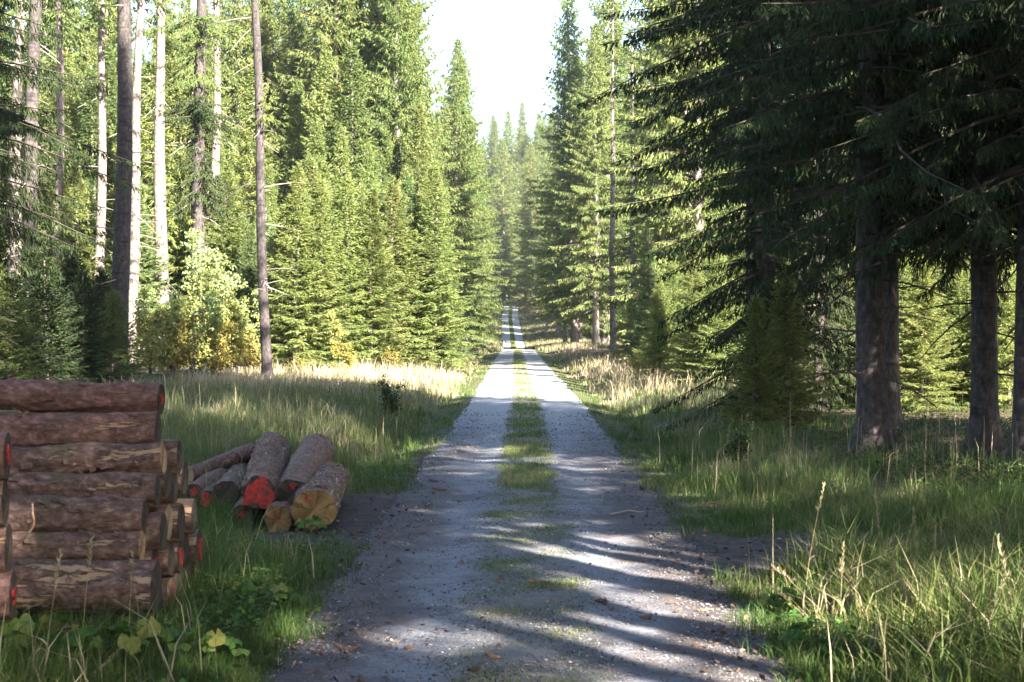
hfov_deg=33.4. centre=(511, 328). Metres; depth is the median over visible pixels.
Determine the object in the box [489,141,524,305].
spruce tree
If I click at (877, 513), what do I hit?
grass stalk
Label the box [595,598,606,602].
bark chip
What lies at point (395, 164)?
spruce tree
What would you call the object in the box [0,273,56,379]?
spruce tree
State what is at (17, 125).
spruce tree
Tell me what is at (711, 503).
stick
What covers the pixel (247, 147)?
spruce tree
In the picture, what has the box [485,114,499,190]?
spruce tree
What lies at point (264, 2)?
spruce tree
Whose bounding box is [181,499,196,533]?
log
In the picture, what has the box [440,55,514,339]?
spruce tree
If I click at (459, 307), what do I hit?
young spruce tree
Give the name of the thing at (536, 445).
strip grass
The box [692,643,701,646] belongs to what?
bark chip
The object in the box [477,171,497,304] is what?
spruce tree
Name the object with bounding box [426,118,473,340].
spruce tree
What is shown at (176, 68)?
spruce tree
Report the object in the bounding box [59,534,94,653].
grass stalk
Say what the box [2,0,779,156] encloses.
sky
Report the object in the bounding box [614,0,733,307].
spruce tree
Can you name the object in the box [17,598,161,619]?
log
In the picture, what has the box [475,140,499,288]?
spruce tree
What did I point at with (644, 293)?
young spruce tree
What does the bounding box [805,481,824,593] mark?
grass stalk
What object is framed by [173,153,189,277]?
spruce tree
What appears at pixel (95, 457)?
log
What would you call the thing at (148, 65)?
spruce tree
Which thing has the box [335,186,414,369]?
young spruce tree
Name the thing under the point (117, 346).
spruce tree
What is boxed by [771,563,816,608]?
grass stalk
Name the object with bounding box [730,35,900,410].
spruce tree
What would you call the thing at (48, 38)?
spruce tree
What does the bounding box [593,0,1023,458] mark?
spruce tree
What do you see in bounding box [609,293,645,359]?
young spruce tree
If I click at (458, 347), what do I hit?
young spruce tree
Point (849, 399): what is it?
young spruce tree
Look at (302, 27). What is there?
spruce tree
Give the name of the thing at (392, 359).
leafy bush
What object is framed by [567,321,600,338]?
spruce tree
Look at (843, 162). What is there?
spruce tree
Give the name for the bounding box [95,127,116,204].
spruce tree
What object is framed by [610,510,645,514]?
stick
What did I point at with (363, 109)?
spruce tree
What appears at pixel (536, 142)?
spruce tree
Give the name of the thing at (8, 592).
log
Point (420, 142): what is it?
spruce tree
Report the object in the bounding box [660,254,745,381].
young spruce tree
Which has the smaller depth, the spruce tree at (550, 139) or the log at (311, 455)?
the log at (311, 455)
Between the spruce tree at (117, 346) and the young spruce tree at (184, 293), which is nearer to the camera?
the spruce tree at (117, 346)
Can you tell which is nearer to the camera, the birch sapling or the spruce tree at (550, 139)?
the birch sapling
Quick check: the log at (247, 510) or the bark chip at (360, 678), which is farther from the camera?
the log at (247, 510)
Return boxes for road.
[261,273,790,681]
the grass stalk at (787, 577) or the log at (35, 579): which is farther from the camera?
the grass stalk at (787, 577)
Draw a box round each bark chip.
[341,645,360,650]
[357,675,362,681]
[404,645,413,649]
[432,487,445,490]
[467,667,480,671]
[487,652,499,657]
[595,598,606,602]
[639,615,651,618]
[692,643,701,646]
[697,608,712,610]
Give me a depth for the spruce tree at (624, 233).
180.90 m
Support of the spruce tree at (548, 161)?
on the ground at (368, 518)
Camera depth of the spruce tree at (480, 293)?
164.81 m
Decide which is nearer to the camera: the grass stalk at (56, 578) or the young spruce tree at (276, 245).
the grass stalk at (56, 578)
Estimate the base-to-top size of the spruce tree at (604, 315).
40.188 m
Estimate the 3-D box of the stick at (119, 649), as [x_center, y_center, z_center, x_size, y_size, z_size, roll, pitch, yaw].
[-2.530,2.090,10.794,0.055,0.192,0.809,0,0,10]
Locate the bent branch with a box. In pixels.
[13,504,34,546]
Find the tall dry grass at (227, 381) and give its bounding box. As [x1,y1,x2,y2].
[0,342,1000,509]
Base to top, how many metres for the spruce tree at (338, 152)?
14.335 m
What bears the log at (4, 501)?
on the log at (6, 545)
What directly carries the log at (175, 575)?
on the ground at (368, 518)
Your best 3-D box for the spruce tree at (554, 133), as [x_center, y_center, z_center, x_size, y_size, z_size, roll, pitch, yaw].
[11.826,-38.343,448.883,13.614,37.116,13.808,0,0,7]
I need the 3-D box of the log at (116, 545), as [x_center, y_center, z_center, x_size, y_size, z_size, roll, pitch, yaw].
[-4.670,1.580,12.349,4.008,0.291,0.283,0,0,1]
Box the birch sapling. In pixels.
[325,310,358,370]
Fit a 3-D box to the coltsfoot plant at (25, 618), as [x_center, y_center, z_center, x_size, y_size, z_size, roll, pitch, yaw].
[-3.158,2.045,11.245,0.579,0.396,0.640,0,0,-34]
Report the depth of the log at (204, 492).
20.19 m
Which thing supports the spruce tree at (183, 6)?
on the ground at (368, 518)
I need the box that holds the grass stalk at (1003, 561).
[995,533,1012,604]
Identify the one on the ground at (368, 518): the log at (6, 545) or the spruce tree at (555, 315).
the spruce tree at (555, 315)
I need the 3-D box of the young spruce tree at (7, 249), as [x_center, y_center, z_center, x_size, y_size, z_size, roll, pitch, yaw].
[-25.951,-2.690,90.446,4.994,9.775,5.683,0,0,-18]
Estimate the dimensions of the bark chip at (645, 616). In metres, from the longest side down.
0.107 x 0.035 x 0.029 m
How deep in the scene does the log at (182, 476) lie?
13.54 m
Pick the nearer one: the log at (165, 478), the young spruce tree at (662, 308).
the log at (165, 478)
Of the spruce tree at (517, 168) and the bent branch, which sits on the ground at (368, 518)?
the spruce tree at (517, 168)
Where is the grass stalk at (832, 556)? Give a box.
[810,537,839,606]
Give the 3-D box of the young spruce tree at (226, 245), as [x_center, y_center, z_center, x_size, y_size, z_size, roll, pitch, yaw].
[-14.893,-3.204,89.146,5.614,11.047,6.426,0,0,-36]
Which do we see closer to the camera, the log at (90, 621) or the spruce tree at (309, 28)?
the log at (90, 621)
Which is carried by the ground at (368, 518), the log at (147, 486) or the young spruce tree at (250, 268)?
the young spruce tree at (250, 268)
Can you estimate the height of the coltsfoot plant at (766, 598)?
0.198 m
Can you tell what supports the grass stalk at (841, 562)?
on the ground at (368, 518)
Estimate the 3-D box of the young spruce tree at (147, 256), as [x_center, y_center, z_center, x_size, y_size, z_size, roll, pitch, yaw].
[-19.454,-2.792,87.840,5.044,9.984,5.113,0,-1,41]
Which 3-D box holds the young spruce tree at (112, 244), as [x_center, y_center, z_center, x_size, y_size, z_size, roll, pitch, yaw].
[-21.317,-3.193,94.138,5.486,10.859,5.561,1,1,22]
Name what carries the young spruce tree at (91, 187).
on the ground at (368, 518)
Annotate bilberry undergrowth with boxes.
[39,352,1023,508]
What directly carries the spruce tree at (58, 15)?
on the ground at (368, 518)
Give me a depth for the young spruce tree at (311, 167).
86.67 m
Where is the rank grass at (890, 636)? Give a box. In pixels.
[0,492,1023,681]
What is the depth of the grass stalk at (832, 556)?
13.14 m
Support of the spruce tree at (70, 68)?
on the ground at (368, 518)
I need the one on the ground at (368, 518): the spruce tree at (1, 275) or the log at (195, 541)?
the spruce tree at (1, 275)
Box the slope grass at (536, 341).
[473,297,629,352]
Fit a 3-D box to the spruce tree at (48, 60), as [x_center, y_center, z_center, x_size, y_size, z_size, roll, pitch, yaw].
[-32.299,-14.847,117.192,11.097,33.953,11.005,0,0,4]
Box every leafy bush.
[128,287,175,373]
[140,282,204,375]
[177,226,253,372]
[187,291,246,372]
[210,286,272,375]
[289,356,307,371]
[382,344,406,368]
[621,350,648,378]
[633,334,651,360]
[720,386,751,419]
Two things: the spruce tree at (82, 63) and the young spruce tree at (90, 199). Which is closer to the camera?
the young spruce tree at (90, 199)
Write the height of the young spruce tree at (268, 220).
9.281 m
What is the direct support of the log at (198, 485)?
on the ground at (368, 518)
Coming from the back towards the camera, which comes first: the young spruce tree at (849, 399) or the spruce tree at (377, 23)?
the spruce tree at (377, 23)
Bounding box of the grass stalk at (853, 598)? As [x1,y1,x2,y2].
[847,578,878,658]
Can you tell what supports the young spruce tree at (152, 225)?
on the ground at (368, 518)
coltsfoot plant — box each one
[0,610,71,655]
[31,611,109,626]
[62,623,149,663]
[114,615,192,657]
[159,604,202,624]
[180,627,249,663]
[227,579,269,603]
[254,581,307,609]
[294,515,326,534]
[758,587,796,608]
[777,622,820,644]
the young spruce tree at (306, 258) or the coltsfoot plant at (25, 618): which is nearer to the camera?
the coltsfoot plant at (25, 618)
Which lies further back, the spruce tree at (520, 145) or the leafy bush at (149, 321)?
the spruce tree at (520, 145)
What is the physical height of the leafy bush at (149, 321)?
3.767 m
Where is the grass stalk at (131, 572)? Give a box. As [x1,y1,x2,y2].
[103,550,134,651]
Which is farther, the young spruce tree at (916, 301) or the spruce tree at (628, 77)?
the spruce tree at (628, 77)
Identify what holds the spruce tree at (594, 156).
on the ground at (368, 518)
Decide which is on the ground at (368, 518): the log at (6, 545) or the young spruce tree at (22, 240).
the young spruce tree at (22, 240)
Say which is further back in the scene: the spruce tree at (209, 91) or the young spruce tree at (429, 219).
the spruce tree at (209, 91)
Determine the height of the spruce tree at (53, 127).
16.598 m
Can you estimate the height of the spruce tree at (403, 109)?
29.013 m
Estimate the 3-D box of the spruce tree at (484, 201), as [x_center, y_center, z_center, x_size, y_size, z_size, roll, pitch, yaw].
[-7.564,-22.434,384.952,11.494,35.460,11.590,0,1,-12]
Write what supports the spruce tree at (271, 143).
on the ground at (368, 518)
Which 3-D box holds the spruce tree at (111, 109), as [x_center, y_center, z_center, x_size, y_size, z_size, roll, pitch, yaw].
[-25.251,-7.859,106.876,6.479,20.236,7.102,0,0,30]
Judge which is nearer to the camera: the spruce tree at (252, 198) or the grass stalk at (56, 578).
the grass stalk at (56, 578)
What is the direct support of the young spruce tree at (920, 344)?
on the ground at (368, 518)
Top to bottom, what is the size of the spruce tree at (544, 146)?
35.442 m
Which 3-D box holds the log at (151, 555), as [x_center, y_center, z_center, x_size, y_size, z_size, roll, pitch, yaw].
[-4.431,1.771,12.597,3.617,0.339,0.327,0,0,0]
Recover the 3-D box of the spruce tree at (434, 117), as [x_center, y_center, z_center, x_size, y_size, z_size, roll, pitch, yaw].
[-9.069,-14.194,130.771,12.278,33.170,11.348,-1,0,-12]
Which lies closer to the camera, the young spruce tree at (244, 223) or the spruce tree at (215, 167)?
the spruce tree at (215, 167)
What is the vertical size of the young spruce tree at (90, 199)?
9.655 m
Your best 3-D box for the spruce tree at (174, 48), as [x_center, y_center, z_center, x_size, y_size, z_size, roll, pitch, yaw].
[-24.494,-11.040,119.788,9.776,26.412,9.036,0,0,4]
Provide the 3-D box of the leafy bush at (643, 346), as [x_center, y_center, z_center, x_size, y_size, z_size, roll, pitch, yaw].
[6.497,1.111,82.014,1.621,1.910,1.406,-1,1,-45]
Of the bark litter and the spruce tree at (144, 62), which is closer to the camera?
the bark litter
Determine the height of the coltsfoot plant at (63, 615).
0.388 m
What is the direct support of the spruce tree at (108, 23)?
on the ground at (368, 518)
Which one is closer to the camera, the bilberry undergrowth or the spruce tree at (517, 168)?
the bilberry undergrowth
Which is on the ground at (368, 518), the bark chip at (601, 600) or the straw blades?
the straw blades
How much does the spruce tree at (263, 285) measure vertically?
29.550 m
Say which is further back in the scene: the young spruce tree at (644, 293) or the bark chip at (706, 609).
the young spruce tree at (644, 293)
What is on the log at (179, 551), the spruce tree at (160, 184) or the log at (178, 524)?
the log at (178, 524)
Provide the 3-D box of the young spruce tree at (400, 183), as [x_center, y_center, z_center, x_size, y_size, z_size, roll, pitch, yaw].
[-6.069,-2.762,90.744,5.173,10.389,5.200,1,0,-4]
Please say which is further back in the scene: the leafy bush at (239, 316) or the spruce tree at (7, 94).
the spruce tree at (7, 94)
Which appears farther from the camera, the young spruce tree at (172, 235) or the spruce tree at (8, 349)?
the young spruce tree at (172, 235)
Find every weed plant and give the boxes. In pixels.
[374,369,404,417]
[719,412,758,465]
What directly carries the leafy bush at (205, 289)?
on the ground at (368, 518)
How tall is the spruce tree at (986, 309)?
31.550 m
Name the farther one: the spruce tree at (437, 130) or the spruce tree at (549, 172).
the spruce tree at (549, 172)
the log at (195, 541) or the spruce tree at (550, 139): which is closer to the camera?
the log at (195, 541)
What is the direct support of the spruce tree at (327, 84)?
on the ground at (368, 518)
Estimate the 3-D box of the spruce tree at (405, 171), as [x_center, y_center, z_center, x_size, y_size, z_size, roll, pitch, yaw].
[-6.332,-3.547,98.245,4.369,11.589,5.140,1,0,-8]
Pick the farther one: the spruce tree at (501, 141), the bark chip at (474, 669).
the spruce tree at (501, 141)
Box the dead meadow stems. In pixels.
[92,356,1023,517]
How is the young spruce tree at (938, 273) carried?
on the ground at (368, 518)
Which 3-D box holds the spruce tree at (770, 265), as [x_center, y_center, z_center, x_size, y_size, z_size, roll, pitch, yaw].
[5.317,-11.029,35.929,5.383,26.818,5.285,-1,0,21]
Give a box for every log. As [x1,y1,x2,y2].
[0,376,164,414]
[0,407,160,446]
[0,432,11,480]
[0,479,8,526]
[0,524,12,572]
[0,571,16,619]
[7,471,160,506]
[7,493,148,532]
[10,441,166,473]
[10,556,161,617]
[12,529,145,559]
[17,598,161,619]
[33,615,149,634]
[144,550,159,560]
[145,512,167,550]
[149,504,172,540]
[158,542,174,575]
[159,464,170,498]
[160,439,182,473]
[160,473,177,503]
[160,503,184,541]
[162,569,186,596]
[162,578,173,612]
[167,541,183,572]
[171,578,182,603]
[177,460,187,494]
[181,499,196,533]
[182,532,188,562]
[182,563,192,586]
[185,529,202,567]
[186,468,226,499]
[188,443,254,483]
[197,447,236,508]
[213,462,248,504]
[230,494,258,527]
[241,431,290,509]
[264,499,293,531]
[277,433,335,504]
[290,461,349,529]
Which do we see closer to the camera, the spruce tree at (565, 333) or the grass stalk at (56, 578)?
the grass stalk at (56, 578)
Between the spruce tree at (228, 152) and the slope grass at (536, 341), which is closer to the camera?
the spruce tree at (228, 152)
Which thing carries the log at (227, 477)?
on the ground at (368, 518)
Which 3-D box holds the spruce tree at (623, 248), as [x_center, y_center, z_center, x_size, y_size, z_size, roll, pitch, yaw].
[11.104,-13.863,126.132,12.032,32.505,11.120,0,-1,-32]
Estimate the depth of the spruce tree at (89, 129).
100.34 m
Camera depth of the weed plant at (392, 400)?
41.94 m
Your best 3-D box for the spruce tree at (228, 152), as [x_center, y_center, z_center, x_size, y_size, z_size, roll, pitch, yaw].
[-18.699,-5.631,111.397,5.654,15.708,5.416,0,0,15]
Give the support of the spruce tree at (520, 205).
on the ground at (368, 518)
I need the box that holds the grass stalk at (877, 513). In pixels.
[873,487,895,607]
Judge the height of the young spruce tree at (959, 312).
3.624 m
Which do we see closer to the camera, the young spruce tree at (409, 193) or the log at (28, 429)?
the log at (28, 429)
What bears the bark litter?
on the ground at (368, 518)
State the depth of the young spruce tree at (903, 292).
43.80 m
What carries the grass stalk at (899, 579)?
on the ground at (368, 518)
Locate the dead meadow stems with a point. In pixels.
(761, 441)
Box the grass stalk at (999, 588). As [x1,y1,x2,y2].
[990,569,1008,619]
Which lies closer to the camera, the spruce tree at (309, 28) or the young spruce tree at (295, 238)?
the young spruce tree at (295, 238)
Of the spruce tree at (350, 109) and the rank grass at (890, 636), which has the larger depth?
the spruce tree at (350, 109)
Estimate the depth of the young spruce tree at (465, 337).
94.73 m
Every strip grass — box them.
[426,311,615,681]
[506,304,519,348]
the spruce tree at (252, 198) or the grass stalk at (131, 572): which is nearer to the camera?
the grass stalk at (131, 572)
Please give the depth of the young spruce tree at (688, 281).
67.97 m
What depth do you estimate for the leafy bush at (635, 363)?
69.78 m
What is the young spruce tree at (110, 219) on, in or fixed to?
on the ground at (368, 518)
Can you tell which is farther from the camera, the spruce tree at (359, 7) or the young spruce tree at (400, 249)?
the spruce tree at (359, 7)
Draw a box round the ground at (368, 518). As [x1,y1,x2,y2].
[24,254,1023,681]
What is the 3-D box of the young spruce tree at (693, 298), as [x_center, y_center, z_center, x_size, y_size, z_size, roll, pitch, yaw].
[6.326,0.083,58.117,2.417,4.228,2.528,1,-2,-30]
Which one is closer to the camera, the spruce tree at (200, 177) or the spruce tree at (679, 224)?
the spruce tree at (200, 177)
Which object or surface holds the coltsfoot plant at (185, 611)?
on the ground at (368, 518)
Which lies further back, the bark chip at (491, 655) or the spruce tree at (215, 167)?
the spruce tree at (215, 167)
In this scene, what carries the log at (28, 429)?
on the log at (95, 457)
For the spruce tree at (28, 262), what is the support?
on the ground at (368, 518)
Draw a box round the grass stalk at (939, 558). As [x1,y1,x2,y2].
[937,556,954,601]
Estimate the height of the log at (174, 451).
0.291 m
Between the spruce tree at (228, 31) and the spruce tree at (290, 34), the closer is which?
the spruce tree at (290, 34)
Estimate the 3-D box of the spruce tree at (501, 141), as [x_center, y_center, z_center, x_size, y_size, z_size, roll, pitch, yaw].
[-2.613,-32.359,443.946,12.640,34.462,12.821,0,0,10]
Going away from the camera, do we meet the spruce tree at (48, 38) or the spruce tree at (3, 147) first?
the spruce tree at (3, 147)
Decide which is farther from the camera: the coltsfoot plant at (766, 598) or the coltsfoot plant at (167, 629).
the coltsfoot plant at (766, 598)
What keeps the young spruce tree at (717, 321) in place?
on the ground at (368, 518)
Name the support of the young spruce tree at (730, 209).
on the ground at (368, 518)
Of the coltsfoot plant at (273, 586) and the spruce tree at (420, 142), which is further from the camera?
the spruce tree at (420, 142)
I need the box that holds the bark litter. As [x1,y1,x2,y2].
[204,417,963,681]
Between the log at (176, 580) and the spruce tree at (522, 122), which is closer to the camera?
the log at (176, 580)
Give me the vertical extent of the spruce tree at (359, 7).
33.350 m
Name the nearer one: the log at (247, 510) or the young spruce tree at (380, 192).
the log at (247, 510)
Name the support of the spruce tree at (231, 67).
on the ground at (368, 518)
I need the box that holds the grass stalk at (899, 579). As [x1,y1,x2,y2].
[887,557,930,635]
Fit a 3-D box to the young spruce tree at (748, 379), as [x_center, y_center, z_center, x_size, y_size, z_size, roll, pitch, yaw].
[4.673,0.799,33.009,1.723,3.131,1.967,1,0,23]
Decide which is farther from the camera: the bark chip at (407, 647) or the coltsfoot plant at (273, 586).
the coltsfoot plant at (273, 586)
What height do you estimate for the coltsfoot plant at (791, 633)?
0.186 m
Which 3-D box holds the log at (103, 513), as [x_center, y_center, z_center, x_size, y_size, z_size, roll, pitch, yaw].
[-4.674,1.371,12.441,4.004,0.329,0.352,-1,0,0]
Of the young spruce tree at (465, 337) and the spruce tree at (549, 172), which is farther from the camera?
the spruce tree at (549, 172)
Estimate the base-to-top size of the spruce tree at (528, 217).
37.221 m
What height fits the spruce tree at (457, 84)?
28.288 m
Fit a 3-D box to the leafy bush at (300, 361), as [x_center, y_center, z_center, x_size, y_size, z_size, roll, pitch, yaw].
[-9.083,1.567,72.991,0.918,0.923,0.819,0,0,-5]
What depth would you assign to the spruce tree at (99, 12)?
89.88 m
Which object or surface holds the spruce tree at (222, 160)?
on the ground at (368, 518)
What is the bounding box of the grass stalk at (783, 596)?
[766,583,825,628]
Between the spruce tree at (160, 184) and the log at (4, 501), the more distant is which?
the spruce tree at (160, 184)
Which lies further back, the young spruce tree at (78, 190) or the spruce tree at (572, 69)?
the spruce tree at (572, 69)
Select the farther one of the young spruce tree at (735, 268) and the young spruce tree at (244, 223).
the young spruce tree at (244, 223)
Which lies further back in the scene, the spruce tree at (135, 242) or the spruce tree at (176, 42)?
the spruce tree at (176, 42)
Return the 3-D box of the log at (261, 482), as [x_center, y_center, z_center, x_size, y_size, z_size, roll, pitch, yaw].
[-3.100,1.789,21.592,0.510,0.550,4.647,0,2,-6]
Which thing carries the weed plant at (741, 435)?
on the ground at (368, 518)
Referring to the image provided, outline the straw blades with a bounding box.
[0,504,1023,681]
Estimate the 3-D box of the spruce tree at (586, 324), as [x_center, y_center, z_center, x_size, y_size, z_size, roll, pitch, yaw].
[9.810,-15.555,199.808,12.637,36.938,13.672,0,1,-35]
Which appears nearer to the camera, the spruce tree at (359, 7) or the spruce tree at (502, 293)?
the spruce tree at (359, 7)
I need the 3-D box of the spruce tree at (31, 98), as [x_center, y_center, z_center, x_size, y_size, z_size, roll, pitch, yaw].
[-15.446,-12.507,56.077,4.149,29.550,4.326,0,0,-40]
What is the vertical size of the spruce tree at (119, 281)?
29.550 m
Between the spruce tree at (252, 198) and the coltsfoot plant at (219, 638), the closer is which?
the coltsfoot plant at (219, 638)
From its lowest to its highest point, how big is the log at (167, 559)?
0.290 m
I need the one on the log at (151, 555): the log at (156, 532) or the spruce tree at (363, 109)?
the log at (156, 532)
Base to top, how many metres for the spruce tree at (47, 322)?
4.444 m
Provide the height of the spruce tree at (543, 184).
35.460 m
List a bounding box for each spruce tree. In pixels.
[0,0,40,304]
[0,0,93,126]
[0,0,148,361]
[0,4,11,123]
[0,7,14,104]
[0,13,48,276]
[0,41,56,225]
[0,87,8,224]
[0,180,62,339]
[0,225,7,318]
[0,228,49,315]
[0,249,75,377]
[0,254,98,381]
[0,262,33,375]
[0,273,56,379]
[4,0,61,362]
[7,3,92,95]
[26,0,104,276]
[38,82,83,251]
[38,92,82,195]
[39,187,65,278]
[39,250,110,382]
[45,162,110,359]
[47,50,82,159]
[48,269,119,382]
[50,0,106,123]
[62,0,148,318]
[65,0,171,382]
[65,62,116,251]
[66,75,94,179]
[69,21,115,168]
[70,189,111,279]
[72,266,144,378]
[74,0,143,165]
[76,41,116,179]
[77,0,143,106]
[80,178,112,272]
[84,286,151,382]
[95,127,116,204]
[104,179,189,362]
[105,181,115,272]
[105,203,142,274]
[106,0,183,363]
[108,59,188,275]
[110,24,206,321]
[115,0,181,358]
[132,0,190,167]
[132,44,149,83]
[136,219,190,356]
[144,0,252,372]
[146,182,188,359]
[153,48,205,190]
[165,12,187,88]
[169,212,221,356]
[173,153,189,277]
[174,0,252,282]
[176,0,196,49]
[177,10,206,156]
[178,1,239,217]
[178,162,256,359]
[185,144,240,336]
[208,0,283,171]
[208,0,305,377]
[209,0,237,124]
[220,0,281,140]
[221,0,287,189]
[222,124,251,217]
[225,59,289,242]
[225,223,268,365]
[231,0,307,122]
[233,215,250,252]
[234,111,255,221]
[243,201,275,305]
[245,163,342,369]
[245,228,326,368]
[249,251,291,366]
[252,234,274,322]
[255,166,286,253]
[264,10,313,227]
[264,116,282,202]
[266,0,377,193]
[269,175,375,370]
[273,78,313,237]
[277,20,317,173]
[278,48,356,232]
[281,0,383,235]
[282,0,374,187]
[283,209,331,343]
[289,0,325,71]
[289,153,336,258]
[289,167,410,367]
[295,120,338,221]
[320,39,390,194]
[323,192,366,316]
[326,127,355,204]
[332,0,460,262]
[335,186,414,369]
[343,176,381,284]
[347,0,473,284]
[348,73,379,169]
[351,179,452,369]
[355,143,380,202]
[363,0,466,305]
[368,19,470,265]
[368,190,388,277]
[369,0,485,338]
[370,152,389,191]
[373,190,389,218]
[376,132,394,188]
[380,173,465,369]
[385,142,405,190]
[386,179,416,246]
[387,175,397,208]
[398,162,489,370]
[399,102,474,355]
[399,168,416,215]
[412,230,478,372]
[414,51,457,293]
[415,189,457,354]
[418,205,472,355]
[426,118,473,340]
[433,37,511,354]
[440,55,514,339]
[441,235,478,363]
[443,249,479,359]
[449,135,504,341]
[468,112,513,345]
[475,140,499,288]
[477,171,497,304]
[478,154,502,287]
[479,134,493,204]
[484,120,500,255]
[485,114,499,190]
[488,138,516,264]
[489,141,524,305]
[492,110,517,242]
[498,162,523,290]
[500,142,543,312]
[504,141,539,301]
[507,128,527,255]
[510,102,533,164]
[513,0,622,343]
[524,152,552,283]
[525,150,553,292]
[526,142,560,333]
[527,150,554,320]
[528,56,616,341]
[528,114,550,168]
[530,168,587,342]
[531,122,546,222]
[532,126,547,177]
[533,144,566,322]
[538,122,590,336]
[541,22,638,344]
[541,116,548,147]
[543,0,645,343]
[545,54,624,340]
[546,114,561,149]
[546,124,553,155]
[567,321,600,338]
[576,0,856,417]
[584,0,685,341]
[588,49,647,334]
[589,0,634,349]
[591,105,645,343]
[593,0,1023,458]
[598,0,727,267]
[604,0,650,352]
[606,0,775,334]
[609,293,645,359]
[610,229,670,364]
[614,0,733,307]
[625,277,688,380]
[632,254,686,368]
[651,0,855,433]
[659,269,733,385]
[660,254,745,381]
[666,230,707,374]
[669,11,786,281]
[671,245,744,386]
[709,128,777,281]
[709,292,799,436]
[723,220,745,372]
[725,0,1021,437]
[726,0,1023,460]
[728,269,837,432]
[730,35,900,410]
[773,33,857,290]
[778,0,1023,467]
[796,278,845,396]
[824,244,855,408]
[898,249,948,401]
[899,218,943,396]
[899,255,969,413]
[904,254,970,395]
[907,16,1020,276]
[924,269,970,405]
[931,195,1006,365]
[935,253,1012,401]
[965,256,1015,407]
[996,247,1015,388]
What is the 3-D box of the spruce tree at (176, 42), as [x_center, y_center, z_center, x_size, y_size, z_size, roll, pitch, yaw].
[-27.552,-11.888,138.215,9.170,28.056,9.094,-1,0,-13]
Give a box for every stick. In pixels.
[89,636,129,680]
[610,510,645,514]
[697,502,726,506]
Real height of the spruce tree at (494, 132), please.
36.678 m
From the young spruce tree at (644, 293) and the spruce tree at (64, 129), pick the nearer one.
the young spruce tree at (644, 293)
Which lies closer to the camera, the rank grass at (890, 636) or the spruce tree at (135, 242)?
the rank grass at (890, 636)
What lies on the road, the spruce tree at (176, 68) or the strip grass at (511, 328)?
the strip grass at (511, 328)
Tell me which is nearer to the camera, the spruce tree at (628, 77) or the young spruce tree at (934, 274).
the young spruce tree at (934, 274)
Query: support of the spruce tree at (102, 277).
on the ground at (368, 518)
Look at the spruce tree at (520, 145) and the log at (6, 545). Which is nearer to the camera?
the log at (6, 545)
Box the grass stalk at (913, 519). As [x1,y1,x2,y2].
[888,506,944,592]
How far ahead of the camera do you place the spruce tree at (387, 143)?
108.75 m
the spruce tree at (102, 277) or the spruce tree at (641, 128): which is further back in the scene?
the spruce tree at (641, 128)
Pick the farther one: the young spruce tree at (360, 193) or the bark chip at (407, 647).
the young spruce tree at (360, 193)
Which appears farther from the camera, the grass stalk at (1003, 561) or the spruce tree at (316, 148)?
the spruce tree at (316, 148)
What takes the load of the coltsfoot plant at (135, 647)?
on the ground at (368, 518)
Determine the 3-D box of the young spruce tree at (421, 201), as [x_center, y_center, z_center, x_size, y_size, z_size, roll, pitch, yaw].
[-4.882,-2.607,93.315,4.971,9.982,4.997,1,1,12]
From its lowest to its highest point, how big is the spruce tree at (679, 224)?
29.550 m
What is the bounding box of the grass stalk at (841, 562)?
[831,542,847,616]
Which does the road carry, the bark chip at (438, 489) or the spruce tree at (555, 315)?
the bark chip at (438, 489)
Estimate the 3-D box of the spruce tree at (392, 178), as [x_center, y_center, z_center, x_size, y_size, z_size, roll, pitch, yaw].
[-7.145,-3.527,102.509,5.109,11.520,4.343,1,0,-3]
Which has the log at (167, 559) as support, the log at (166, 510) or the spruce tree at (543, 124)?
the log at (166, 510)
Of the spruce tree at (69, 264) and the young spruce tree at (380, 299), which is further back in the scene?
the young spruce tree at (380, 299)
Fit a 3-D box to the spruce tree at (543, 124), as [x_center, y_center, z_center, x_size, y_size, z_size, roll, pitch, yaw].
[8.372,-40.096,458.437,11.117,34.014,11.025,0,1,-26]
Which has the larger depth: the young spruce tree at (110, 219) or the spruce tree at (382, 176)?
the spruce tree at (382, 176)
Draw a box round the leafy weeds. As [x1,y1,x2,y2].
[4,413,1020,681]
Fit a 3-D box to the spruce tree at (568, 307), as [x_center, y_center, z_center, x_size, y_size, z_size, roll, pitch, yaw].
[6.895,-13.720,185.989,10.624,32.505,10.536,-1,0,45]
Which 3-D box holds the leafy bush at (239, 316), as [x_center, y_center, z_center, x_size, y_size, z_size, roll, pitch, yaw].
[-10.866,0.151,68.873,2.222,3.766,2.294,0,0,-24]
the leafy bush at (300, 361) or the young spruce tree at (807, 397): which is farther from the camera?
the leafy bush at (300, 361)
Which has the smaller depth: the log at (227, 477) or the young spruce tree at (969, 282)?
the log at (227, 477)
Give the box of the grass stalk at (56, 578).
[20,547,62,672]
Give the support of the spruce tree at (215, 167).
on the ground at (368, 518)
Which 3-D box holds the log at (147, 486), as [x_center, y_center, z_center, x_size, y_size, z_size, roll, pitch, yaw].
[-4.613,1.220,12.625,4.011,0.294,0.295,-1,0,0]
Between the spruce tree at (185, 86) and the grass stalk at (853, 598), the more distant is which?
the spruce tree at (185, 86)
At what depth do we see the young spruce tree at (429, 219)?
84.37 m
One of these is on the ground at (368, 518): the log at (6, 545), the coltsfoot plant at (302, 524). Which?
the coltsfoot plant at (302, 524)

